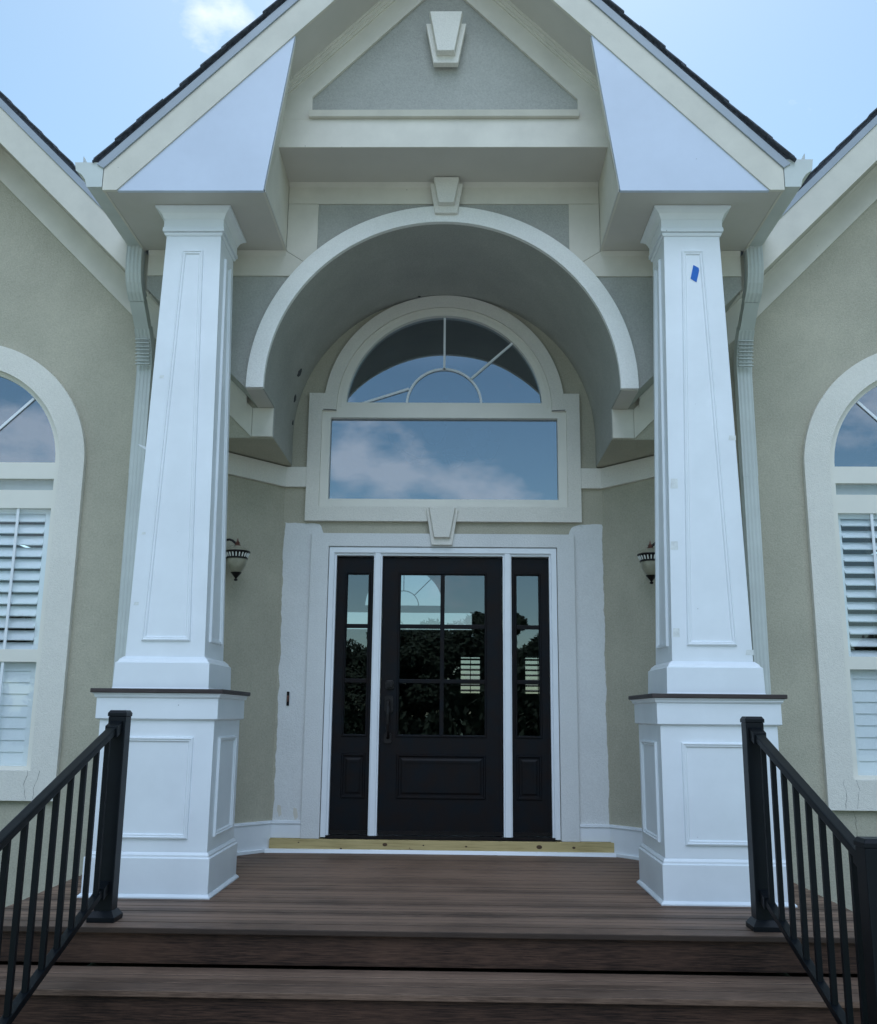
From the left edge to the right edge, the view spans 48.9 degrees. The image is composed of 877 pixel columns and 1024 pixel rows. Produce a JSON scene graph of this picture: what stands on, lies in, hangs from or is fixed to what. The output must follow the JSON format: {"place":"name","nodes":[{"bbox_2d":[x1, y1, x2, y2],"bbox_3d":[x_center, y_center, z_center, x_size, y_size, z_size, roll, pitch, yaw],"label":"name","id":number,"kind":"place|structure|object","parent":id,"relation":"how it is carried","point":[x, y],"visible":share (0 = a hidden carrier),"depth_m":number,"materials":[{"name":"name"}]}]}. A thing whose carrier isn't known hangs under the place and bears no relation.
{"place":"outdoors","nodes":[
{"label":"outdoors","id":0,"kind":"place"},
{"bbox_2d":[87,963,789,975],"bbox_3d":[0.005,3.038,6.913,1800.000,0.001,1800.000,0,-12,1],"label":"stair riser","id":1,"kind":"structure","parent":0,"point":[440,969],"depth_m":5.99,"materials":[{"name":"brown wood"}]},
{"bbox_2d":[0,853,860,1023],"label":"porch deck","id":2,"kind":"structure","parent":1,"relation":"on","point":[455,911],"depth_m":4.49,"materials":[{"name":"brown wood"}]},
{"bbox_2d":[0,710,132,1023],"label":"stair railing","id":3,"kind":"object","parent":2,"relation":"on","point":[113,738],"visible":1,"depth_m":4.23,"materials":[{"name":"black metal"}]},
{"bbox_2d":[77,205,250,898],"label":"porch column","id":4,"kind":"structure","parent":2,"relation":"on","point":[176,695],"depth_m":5.68,"materials":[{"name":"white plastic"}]},
{"bbox_2d":[628,205,797,906],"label":"porch column","id":5,"kind":"structure","parent":2,"relation":"on","point":[703,696],"depth_m":5.62,"materials":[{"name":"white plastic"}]},
{"bbox_2d":[691,265,698,281],"bbox_3d":[1.601,-1.490,6.020,0.056,0.117,0.001,0,-12,1],"label":"tape scrap","id":6,"kind":"object","parent":5,"relation":"attached to","point":[695,273],"visible":1,"depth_m":6.02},
{"bbox_2d":[740,716,876,1023],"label":"stair railing","id":7,"kind":"object","parent":2,"relation":"on","point":[767,914],"visible":1,"depth_m":4.01,"materials":[{"name":"black metal"}]},
{"bbox_2d":[0,0,876,910],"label":"house","id":8,"kind":"structure","parent":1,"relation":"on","point":[440,612],"depth_m":6.91,"materials":[{"name":"beige paint"}]},
{"bbox_2d":[0,372,58,798],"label":"window","id":9,"kind":"structure","parent":8,"relation":"in","point":[29,443],"depth_m":6.80,"materials":[{"name":"plastic"}]},
{"bbox_2d":[226,538,250,580],"bbox_3d":[-1.510,0.348,7.012,0.300,0.320,0.191,-6,-14,28],"label":"wall lantern","id":10,"kind":"object","parent":8,"relation":"attached to","point":[237,554],"depth_m":6.93,"materials":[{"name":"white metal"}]},
{"bbox_2d":[286,692,289,705],"bbox_3d":[-1.136,1.407,7.266,0.020,0.105,0.014,0,-12,1],"label":"doorbell","id":11,"kind":"object","parent":8,"relation":"attached to","point":[287,701],"visible":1,"depth_m":7.26,"materials":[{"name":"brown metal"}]},
{"bbox_2d":[377,558,502,835],"bbox_3d":[0.022,1.363,7.272,0.924,2.063,0.134,0,-12,1],"label":"front door","id":12,"kind":"structure","parent":8,"relation":"in","point":[441,739],"depth_m":7.30,"materials":[{"name":"black wood"}]},
{"bbox_2d":[319,308,567,506],"bbox_3d":[0.044,-0.845,7.763,1.950,1.670,0.100,0,-12,1],"label":"window","id":13,"kind":"structure","parent":8,"relation":"in","point":[439,407],"depth_m":7.72,"materials":[{"name":"glass"}]},
{"bbox_2d":[637,542,654,583],"bbox_3d":[1.564,0.366,6.952,0.277,0.320,0.192,7,-14,-30],"label":"wall lantern","id":14,"kind":"object","parent":8,"relation":"attached to","point":[646,557],"depth_m":6.88,"materials":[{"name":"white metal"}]},
{"bbox_2d":[830,381,876,800],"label":"window","id":15,"kind":"structure","parent":8,"relation":"in","point":[853,452],"depth_m":6.68,"materials":[{"name":"plastic"}]},
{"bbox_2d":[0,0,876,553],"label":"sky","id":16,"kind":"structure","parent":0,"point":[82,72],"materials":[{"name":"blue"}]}
]}

